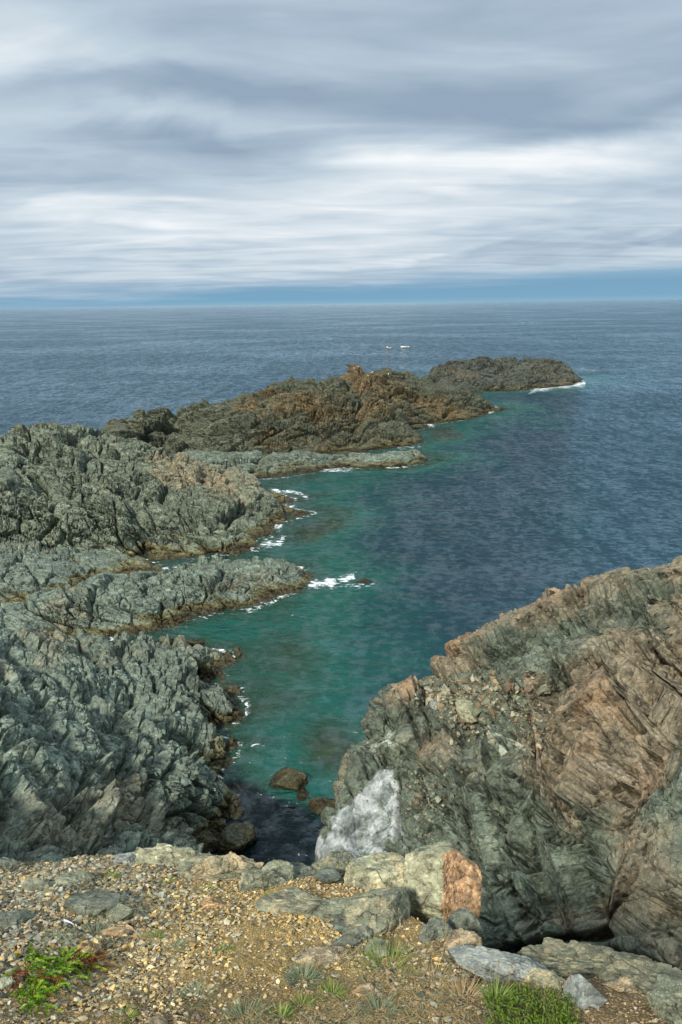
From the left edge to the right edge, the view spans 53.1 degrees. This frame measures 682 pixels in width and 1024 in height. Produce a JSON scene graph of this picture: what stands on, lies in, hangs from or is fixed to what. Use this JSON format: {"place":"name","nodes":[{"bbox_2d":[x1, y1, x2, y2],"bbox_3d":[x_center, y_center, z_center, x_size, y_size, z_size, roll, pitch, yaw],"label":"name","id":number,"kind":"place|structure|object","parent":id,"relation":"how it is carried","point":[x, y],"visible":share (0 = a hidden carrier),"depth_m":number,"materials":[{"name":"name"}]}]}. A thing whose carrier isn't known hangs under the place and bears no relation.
{"place":"outdoors","nodes":[
{"label":"outdoors","id":0,"kind":"place"},
{"bbox_2d":[0,539,161,605],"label":"rock ledge","id":1,"kind":"object","parent":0,"point":[29,568],"visible":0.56,"depth_m":65.11,"materials":[{"name":"grey stone"}]},
{"bbox_2d":[0,625,251,862],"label":"rocky terrain","id":2,"kind":"structure","parent":0,"point":[115,746],"depth_m":33.60,"materials":[{"name":"grey stone"}]},
{"bbox_2d":[171,638,203,645],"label":"boulder","id":3,"kind":"object","parent":2,"relation":"on","point":[192,642],"visible":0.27,"depth_m":52.37,"materials":[{"name":"brown stone"}]},
{"bbox_2d":[193,830,218,852],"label":"boulder","id":4,"kind":"object","parent":2,"relation":"on","point":[208,839],"visible":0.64,"depth_m":32.60,"materials":[{"name":"grey stone"}]},
{"bbox_2d":[218,820,256,855],"bbox_3d":[-5.025,15.828,32.929,1.668,1.672,1.714,3,17,13],"label":"boulder","id":5,"kind":"object","parent":2,"relation":"on","point":[236,838],"visible":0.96,"depth_m":32.44,"materials":[{"name":"grey stone"}]},
{"bbox_2d":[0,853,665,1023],"bbox_3d":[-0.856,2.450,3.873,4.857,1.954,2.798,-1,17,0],"label":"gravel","id":6,"kind":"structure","parent":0,"point":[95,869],"depth_m":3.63,"materials":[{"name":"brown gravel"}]},
{"bbox_2d":[0,909,33,927],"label":"flat slab","id":7,"kind":"object","parent":6,"relation":"on","point":[9,919],"depth_m":3.85,"materials":[{"name":"grey stone"}]},
{"bbox_2d":[34,926,78,951],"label":"grass tuft","id":8,"kind":"object","parent":6,"relation":"on","point":[60,937],"visible":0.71,"depth_m":3.57,"materials":[{"name":"green plant"}]},
{"bbox_2d":[55,870,94,884],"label":"stone","id":9,"kind":"object","parent":6,"relation":"on","point":[76,876],"visible":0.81,"depth_m":4.49,"materials":[{"name":"grey stone"}]},
{"bbox_2d":[101,869,119,880],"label":"grass tuft","id":10,"kind":"object","parent":6,"relation":"on","point":[115,875],"visible":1,"depth_m":4.63,"materials":[{"name":"green plant"}]},
{"bbox_2d":[113,1003,140,1023],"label":"grass tuft","id":11,"kind":"object","parent":6,"relation":"on","point":[129,1012],"visible":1,"depth_m":2.88,"materials":[{"name":"green plant"}]},
{"bbox_2d":[158,875,175,883],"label":"grass tuft","id":12,"kind":"object","parent":6,"relation":"on","point":[162,881],"visible":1,"depth_m":4.64,"materials":[{"name":"green plant"}]},
{"bbox_2d":[163,898,175,902],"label":"stone","id":13,"kind":"object","parent":6,"relation":"on","point":[168,899],"visible":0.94,"depth_m":4.30,"materials":[{"name":"grey stone"}]},
{"bbox_2d":[214,942,234,956],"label":"grass tuft","id":14,"kind":"object","parent":6,"relation":"on","point":[223,948],"visible":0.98,"depth_m":3.53,"materials":[{"name":"plant"}]},
{"bbox_2d":[254,886,321,915],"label":"flat slab","id":15,"kind":"structure","parent":6,"relation":"on","point":[293,900],"depth_m":4.05,"materials":[{"name":"grey stone"}]},
{"bbox_2d":[597,954,681,995],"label":"ledge","id":16,"kind":"object","parent":6,"relation":"on","point":[643,972],"visible":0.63,"depth_m":3.04,"materials":[{"name":"grey stone"}]},
{"bbox_2d":[0,856,666,1023],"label":"ground","id":17,"kind":"structure","parent":0,"point":[256,936],"depth_m":3.24,"materials":[{"name":"soil"}]},
{"bbox_2d":[0,976,12,989],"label":"stone","id":18,"kind":"object","parent":17,"relation":"on","point":[6,982],"visible":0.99,"depth_m":3.02,"materials":[{"name":"grey stone"}]},
{"bbox_2d":[0,857,20,871],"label":"boulder","id":19,"kind":"object","parent":17,"relation":"on","point":[8,864],"visible":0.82,"depth_m":4.93,"materials":[{"name":"grey stone"}]},
{"bbox_2d":[25,933,37,937],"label":"stone","id":20,"kind":"object","parent":17,"relation":"on","point":[29,935],"visible":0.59,"depth_m":3.59,"materials":[{"name":"stone"}]},
{"bbox_2d":[22,877,49,891],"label":"stone","id":21,"kind":"object","parent":17,"relation":"on","point":[33,884],"visible":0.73,"depth_m":4.37,"materials":[{"name":"grey stone"}]},
{"bbox_2d":[1,930,113,1017],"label":"creeping shrub","id":22,"kind":"object","parent":17,"relation":"on","point":[39,983],"visible":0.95,"depth_m":3.16,"materials":[{"name":"green plant"}]},
{"bbox_2d":[66,985,75,989],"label":"stone","id":23,"kind":"object","parent":17,"relation":"on","point":[73,987],"visible":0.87,"depth_m":3.10,"materials":[{"name":"stone"}]},
{"bbox_2d":[77,1016,87,1021],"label":"stone","id":24,"kind":"object","parent":17,"relation":"on","point":[82,1018],"visible":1,"depth_m":2.83,"materials":[{"name":"beige stone"}]},
{"bbox_2d":[77,940,101,956],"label":"stone","id":25,"kind":"object","parent":17,"relation":"on","point":[95,948],"visible":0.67,"depth_m":3.45,"materials":[{"name":"beige stone"}]},
{"bbox_2d":[64,890,120,916],"bbox_3d":[-1.479,2.357,4.052,0.333,0.130,0.201,0,-2,-10],"label":"flat slab","id":26,"kind":"object","parent":17,"relation":"on","point":[94,903],"depth_m":4.02,"materials":[{"name":"grey stone"}]},
{"bbox_2d":[70,916,119,935],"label":"grass tuft","id":27,"kind":"object","parent":17,"relation":"on","point":[107,926],"visible":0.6,"depth_m":3.81,"materials":[{"name":"green plant"}]},
{"bbox_2d":[101,923,135,937],"bbox_3d":[-1.224,2.308,3.764,0.189,0.035,0.114,0,-2,-12],"label":"flat slab","id":28,"kind":"object","parent":17,"relation":"on","point":[120,930],"depth_m":3.75,"materials":[{"name":"brown stone"}]},
{"bbox_2d":[104,903,133,922],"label":"boulder","id":29,"kind":"object","parent":17,"relation":"on","point":[120,912],"visible":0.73,"depth_m":3.96,"materials":[{"name":"grey stone"}]},
{"bbox_2d":[113,852,135,865],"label":"stone","id":30,"kind":"object","parent":17,"relation":"on","point":[127,858],"visible":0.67,"depth_m":4.99,"materials":[{"name":"grey stone"}]},
{"bbox_2d":[142,928,167,943],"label":"grass tuft","id":31,"kind":"object","parent":17,"relation":"on","point":[156,932],"visible":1,"depth_m":3.70,"materials":[{"name":"green plant"}]},
{"bbox_2d":[143,1015,168,1023],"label":"stone","id":32,"kind":"object","parent":17,"relation":"on","point":[159,1019],"visible":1,"depth_m":2.81,"materials":[{"name":"grey stone"}]},
{"bbox_2d":[131,843,212,867],"bbox_3d":[-1.250,2.611,5.084,0.804,0.256,0.286,-1,-2,4],"label":"ledge","id":33,"kind":"object","parent":17,"relation":"on","point":[168,855],"visible":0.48,"depth_m":5.04,"materials":[{"name":"beige stone"}]},
{"bbox_2d":[164,936,189,954],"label":"grass tuft","id":34,"kind":"object","parent":17,"relation":"on","point":[178,943],"visible":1,"depth_m":3.58,"materials":[{"name":"green plant"}]},
{"bbox_2d":[189,941,196,946],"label":"stone","id":35,"kind":"object","parent":17,"relation":"on","point":[192,944],"visible":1,"depth_m":3.60,"materials":[{"name":"stone"}]},
{"bbox_2d":[192,1013,201,1019],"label":"stone","id":36,"kind":"object","parent":17,"relation":"on","point":[196,1016],"visible":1,"depth_m":2.90,"materials":[{"name":"stone"}]},
{"bbox_2d":[175,973,222,1011],"bbox_3d":[-0.645,2.158,3.053,0.232,0.119,0.235,-12,20,-32],"label":"grass tuft","id":37,"kind":"object","parent":17,"relation":"on","point":[198,992],"visible":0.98,"depth_m":3.07,"materials":[{"name":"plant"}]},
{"bbox_2d":[199,882,214,893],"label":"grass tuft","id":38,"kind":"object","parent":17,"relation":"on","point":[208,888],"visible":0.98,"depth_m":4.50,"materials":[{"name":"plant"}]},
{"bbox_2d":[201,896,227,908],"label":"stone","id":39,"kind":"object","parent":17,"relation":"on","point":[209,902],"visible":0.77,"depth_m":4.17,"materials":[{"name":"brown stone"}]},
{"bbox_2d":[178,851,263,881],"bbox_3d":[-0.796,2.537,4.786,0.740,0.277,0.294,-1,-2,12],"label":"ledge","id":40,"kind":"object","parent":17,"relation":"on","point":[230,866],"visible":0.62,"depth_m":4.74,"materials":[{"name":"beige stone"}]},
{"bbox_2d":[216,991,273,1023],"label":"grass tuft","id":41,"kind":"object","parent":17,"relation":"on","point":[236,1010],"visible":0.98,"depth_m":2.89,"materials":[{"name":"grey plant"}]},
{"bbox_2d":[239,869,286,891],"bbox_3d":[-0.507,2.474,4.531,0.342,0.191,0.171,0,-2,-8],"label":"ledge","id":42,"kind":"object","parent":17,"relation":"on","point":[259,880],"visible":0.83,"depth_m":4.48,"materials":[{"name":"grey stone"}]},
{"bbox_2d":[261,859,293,880],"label":"boulder","id":43,"kind":"object","parent":17,"relation":"on","point":[283,869],"visible":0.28,"depth_m":4.66,"materials":[{"name":"grey stone"}]},
{"bbox_2d":[266,1001,294,1023],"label":"plant","id":44,"kind":"object","parent":17,"relation":"on","point":[283,1011],"visible":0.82,"depth_m":2.89,"materials":[{"name":"green plant"}]},
{"bbox_2d":[286,989,316,1012],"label":"grass tuft","id":45,"kind":"object","parent":17,"relation":"on","point":[301,1000],"visible":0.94,"depth_m":3.00,"materials":[{"name":"green plant"}]},
{"bbox_2d":[276,958,327,992],"bbox_3d":[-0.177,2.160,3.169,0.248,0.122,0.238,-1,17,0],"label":"grass tuft","id":46,"kind":"object","parent":17,"relation":"on","point":[294,975],"visible":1,"depth_m":3.19,"materials":[{"name":"green plant"}]},
{"bbox_2d":[291,862,318,879],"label":"boulder","id":47,"kind":"object","parent":17,"relation":"on","point":[301,870],"visible":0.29,"depth_m":4.72,"materials":[{"name":"grey stone"}]},
{"bbox_2d":[293,946,347,964],"bbox_3d":[-0.107,2.257,3.459,0.277,0.101,0.187,-1,-2,10],"label":"boulder","id":48,"kind":"object","parent":17,"relation":"on","point":[320,954],"visible":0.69,"depth_m":3.43,"materials":[{"name":"beige stone"}]},
{"bbox_2d":[317,868,340,883],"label":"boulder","id":49,"kind":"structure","parent":17,"relation":"on","point":[328,875],"depth_m":4.46,"materials":[{"name":"grey stone"}]},
{"bbox_2d":[310,897,350,921],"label":"flat slab","id":50,"kind":"structure","parent":17,"relation":"on","point":[329,909],"depth_m":4.00,"materials":[{"name":"grey stone"}]},
{"bbox_2d":[311,850,353,882],"bbox_3d":[-0.062,2.572,4.826,0.389,0.304,0.335,-15,22,-40],"label":"boulder","id":51,"kind":"object","parent":17,"relation":"on","point":[339,860],"visible":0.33,"depth_m":4.79,"materials":[{"name":"grey stone"}]},
{"bbox_2d":[312,977,352,1005],"bbox_3d":[-0.034,2.154,3.054,0.192,0.094,0.182,4,18,16],"label":"grass tuft","id":52,"kind":"object","parent":17,"relation":"on","point":[329,985],"visible":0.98,"depth_m":3.09,"materials":[{"name":"green plant"}]},
{"bbox_2d":[333,912,349,932],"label":"boulder","id":53,"kind":"object","parent":17,"relation":"on","point":[339,925],"visible":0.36,"depth_m":3.82,"materials":[{"name":"grey stone"}]},
{"bbox_2d":[34,940,663,1023],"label":"dry grass","id":54,"kind":"structure","parent":17,"relation":"on","point":[379,1017],"depth_m":2.96,"materials":[{"name":"plant"}]},
{"bbox_2d":[333,926,372,946],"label":"boulder","id":55,"kind":"object","parent":17,"relation":"on","point":[354,936],"visible":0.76,"depth_m":3.68,"materials":[{"name":"grey stone"}]},
{"bbox_2d":[352,983,374,995],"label":"stone","id":56,"kind":"object","parent":17,"relation":"on","point":[361,990],"visible":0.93,"depth_m":3.08,"materials":[{"name":"beige stone"}]},
{"bbox_2d":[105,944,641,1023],"bbox_3d":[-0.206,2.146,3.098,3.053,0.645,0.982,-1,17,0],"label":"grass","id":57,"kind":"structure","parent":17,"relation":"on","point":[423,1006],"depth_m":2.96,"materials":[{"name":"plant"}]},
{"bbox_2d":[343,852,404,891],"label":"outcrop block","id":58,"kind":"structure","parent":17,"relation":"on","point":[368,872],"depth_m":4.40,"materials":[{"name":"beige stone"}]},
{"bbox_2d":[363,937,389,958],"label":"boulder","id":59,"kind":"object","parent":17,"relation":"on","point":[381,942],"visible":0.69,"depth_m":3.52,"materials":[{"name":"grey stone"}]},
{"bbox_2d":[343,887,410,937],"bbox_3d":[0.216,2.309,3.890,0.429,0.291,0.321,0,-2,-20],"label":"boulder","id":60,"kind":"object","parent":17,"relation":"on","point":[379,911],"visible":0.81,"depth_m":3.82,"materials":[{"name":"grey stone"}]},
{"bbox_2d":[355,988,403,1020],"bbox_3d":[0.159,2.110,2.896,0.221,0.109,0.213,-1,17,0],"label":"grass tuft","id":61,"kind":"object","parent":17,"relation":"on","point":[373,1004],"visible":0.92,"depth_m":2.93,"materials":[{"name":"plant"}]},
{"bbox_2d":[345,933,428,980],"bbox_3d":[0.216,2.222,3.345,0.415,0.214,0.426,12,21,36],"label":"grass tuft","id":62,"kind":"object","parent":17,"relation":"on","point":[392,956],"visible":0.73,"depth_m":3.44,"materials":[{"name":"green plant"}]},
{"bbox_2d":[406,957,459,989],"bbox_3d":[0.430,2.162,3.174,0.274,0.138,0.237,13,22,38],"label":"grass tuft","id":63,"kind":"object","parent":17,"relation":"on","point":[426,970],"visible":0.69,"depth_m":3.21,"materials":[{"name":"beige plant"}]},
{"bbox_2d":[418,917,452,943],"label":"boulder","id":64,"kind":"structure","parent":17,"relation":"on","point":[433,928],"depth_m":3.60,"materials":[{"name":"grey stone"}]},
{"bbox_2d":[403,842,482,922],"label":"outcrop block","id":65,"kind":"structure","parent":17,"relation":"on","point":[439,877],"depth_m":4.17,"materials":[{"name":"grey stone"}]},
{"bbox_2d":[444,906,447,939],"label":"dry stalk","id":66,"kind":"object","parent":17,"relation":"on","point":[445,923],"visible":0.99,"depth_m":3.54,"materials":[{"name":"brown plant"}]},
{"bbox_2d":[430,970,489,1016],"bbox_3d":[0.516,2.075,2.913,0.310,0.137,0.288,-1,17,0],"label":"grass tuft","id":67,"kind":"object","parent":17,"relation":"on","point":[461,990],"visible":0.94,"depth_m":2.96,"materials":[{"name":"beige plant"}]},
{"bbox_2d":[447,945,475,972],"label":"outcrop","id":68,"kind":"object","parent":17,"relation":"on","point":[455,951],"visible":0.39,"depth_m":3.31,"materials":[{"name":"grey stone"}]},
{"bbox_2d":[443,928,482,947],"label":"boulder","id":69,"kind":"object","parent":17,"relation":"on","point":[457,937],"visible":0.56,"depth_m":3.44,"materials":[{"name":"brown stone"}]},
{"bbox_2d":[447,908,484,940],"bbox_3d":[0.670,2.282,3.723,0.179,0.208,0.201,1,-3,-40],"label":"boulder","id":70,"kind":"object","parent":17,"relation":"on","point":[463,918],"visible":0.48,"depth_m":3.69,"materials":[{"name":"grey stone"}]},
{"bbox_2d":[475,969,523,1011],"bbox_3d":[0.645,2.025,2.836,0.210,0.123,0.212,-16,23,-41],"label":"grass tuft","id":71,"kind":"object","parent":17,"relation":"on","point":[492,992],"visible":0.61,"depth_m":2.87,"materials":[{"name":"green plant"}]},
{"bbox_2d":[460,945,548,983],"bbox_3d":[0.762,2.089,3.124,0.432,0.108,0.187,-2,-2,22],"label":"outcrop","id":72,"kind":"object","parent":17,"relation":"on","point":[479,960],"visible":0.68,"depth_m":3.10,"materials":[{"name":"grey stone"}]},
{"bbox_2d":[482,979,582,1023],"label":"cushion plant","id":73,"kind":"object","parent":17,"relation":"on","point":[553,1019],"visible":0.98,"depth_m":2.73,"materials":[{"name":"green plant"}]},
{"bbox_2d":[525,967,565,990],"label":"outcrop","id":74,"kind":"object","parent":17,"relation":"on","point":[538,977],"visible":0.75,"depth_m":2.97,"materials":[{"name":"beige stone"}]},
{"bbox_2d":[518,937,647,977],"bbox_3d":[1.110,2.143,3.216,0.689,0.129,0.276,-1,-2,2],"label":"ledge","id":75,"kind":"object","parent":17,"relation":"on","point":[560,957],"visible":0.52,"depth_m":3.22,"materials":[{"name":"grey stone"}]},
{"bbox_2d":[563,974,607,1009],"bbox_3d":[1.000,1.983,2.819,0.123,0.096,0.158,-12,20,-33],"label":"stone","id":76,"kind":"object","parent":17,"relation":"on","point":[584,992],"visible":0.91,"depth_m":2.80,"materials":[{"name":"grey stone"}]},
{"bbox_2d":[601,976,641,994],"bbox_3d":[1.222,2.061,2.955,0.180,0.059,0.111,-2,-2,25],"label":"flat slab","id":77,"kind":"object","parent":17,"relation":"on","point":[623,984],"depth_m":2.94,"materials":[{"name":"beige stone"}]},
{"bbox_2d":[645,973,681,1023],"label":"ledge","id":78,"kind":"object","parent":17,"relation":"on","point":[663,996],"visible":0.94,"depth_m":2.71,"materials":[{"name":"grey stone"}]},
{"bbox_2d":[0,299,681,866],"bbox_3d":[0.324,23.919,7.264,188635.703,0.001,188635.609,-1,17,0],"label":"sea","id":79,"kind":"structure","parent":0,"point":[526,497],"depth_m":99.45,"materials":[{"name":"liquid"}]},
{"bbox_2d":[0,553,312,637],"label":"rock tongue","id":80,"kind":"object","parent":79,"relation":"in","point":[107,605],"visible":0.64,"depth_m":57.60,"materials":[{"name":"grey stone"}]},
{"bbox_2d":[0,421,326,563],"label":"rock headland","id":81,"kind":"structure","parent":79,"relation":"in","point":[81,488],"depth_m":76.70,"materials":[{"name":"grey stone"}]},
{"bbox_2d":[208,818,227,832],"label":"boulder","id":82,"kind":"object","parent":79,"relation":"in","point":[218,825],"visible":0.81,"depth_m":33.72,"materials":[{"name":"grey stone"}]},
{"bbox_2d":[269,767,307,791],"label":"boulder","id":83,"kind":"object","parent":79,"relation":"in","point":[289,778],"visible":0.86,"depth_m":36.78,"materials":[{"name":"brown stone"}]},
{"bbox_2d":[173,448,428,478],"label":"rock shelf","id":84,"kind":"object","parent":79,"relation":"in","point":[272,464],"visible":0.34,"depth_m":108.44,"materials":[{"name":"grey stone"}]},
{"bbox_2d":[296,787,309,801],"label":"boulder","id":85,"kind":"object","parent":79,"relation":"in","point":[302,794],"visible":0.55,"depth_m":36.19,"materials":[{"name":"brown stone"}]},
{"bbox_2d":[101,363,507,457],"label":"rock ridge","id":86,"kind":"object","parent":79,"relation":"in","point":[377,410],"visible":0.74,"depth_m":125.96,"materials":[{"name":"brown stone"}]},
{"bbox_2d":[306,797,334,814],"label":"boulder","id":87,"kind":"object","parent":79,"relation":"in","point":[315,805],"visible":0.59,"depth_m":35.11,"materials":[{"name":"brown stone"}]},
{"bbox_2d":[355,578,372,583],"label":"boulder","id":88,"kind":"object","parent":79,"relation":"in","point":[364,581],"visible":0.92,"depth_m":63.78,"materials":[{"name":"stone"}]},
{"bbox_2d":[421,356,582,392],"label":"rock islet","id":89,"kind":"object","parent":79,"relation":"in","point":[478,374],"visible":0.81,"depth_m":215.80,"materials":[{"name":"grey stone"}]},
{"bbox_2d":[0,0,681,307],"label":"sky","id":90,"kind":"structure","parent":0,"point":[153,152],"materials":[{"name":"grey"}]},
{"bbox_2d":[288,432,459,764],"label":"seabed","id":91,"kind":"structure","parent":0,"point":[327,751],"depth_m":43.35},
{"bbox_2d":[311,555,681,970],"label":"rock cliff","id":92,"kind":"structure","parent":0,"point":[579,839],"depth_m":16.53,"materials":[{"name":"grey stone"}]},
{"bbox_2d":[395,729,414,746],"bbox_3d":[1.773,6.361,19.137,0.627,0.514,0.558,-12,20,-32],"label":"stone block","id":93,"kind":"object","parent":92,"relation":"on","point":[405,738],"depth_m":18.95,"materials":[{"name":"beige stone"}]},
{"bbox_2d":[429,700,437,709],"bbox_3d":[2.736,5.577,19.718,0.333,0.193,0.339,-17,38,-14],"label":"stone block","id":94,"kind":"object","parent":92,"relation":"on","point":[432,704],"depth_m":19.66,"materials":[{"name":"grey stone"}]},
{"bbox_2d":[367,670,567,847],"bbox_3d":[2.990,6.099,18.477,4.198,4.536,5.517,-14,22,-37],"label":"rubble","id":95,"kind":"object","parent":92,"relation":"on","point":[469,684],"visible":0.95,"depth_m":18.75,"materials":[{"name":"stone"}]},
{"bbox_2d":[455,699,478,723],"bbox_3d":[3.631,5.664,19.421,0.798,0.585,0.496,10,20,31],"label":"stone block","id":96,"kind":"object","parent":95,"relation":"on","point":[462,709],"depth_m":19.27,"materials":[{"name":"beige stone"}]},
{"bbox_2d":[490,675,501,689],"bbox_3d":[4.443,4.844,19.271,0.409,0.396,0.533,-6,18,-15],"label":"stone block","id":97,"kind":"object","parent":92,"relation":"on","point":[493,681],"depth_m":19.15,"materials":[{"name":"beige stone"}]},
{"bbox_2d":[538,684,550,694],"bbox_3d":[5.305,4.549,17.721,0.329,0.324,0.428,19,31,5],"label":"stone block","id":98,"kind":"object","parent":92,"relation":"on","point":[544,689],"depth_m":17.60,"materials":[{"name":"grey stone"}]}
]}

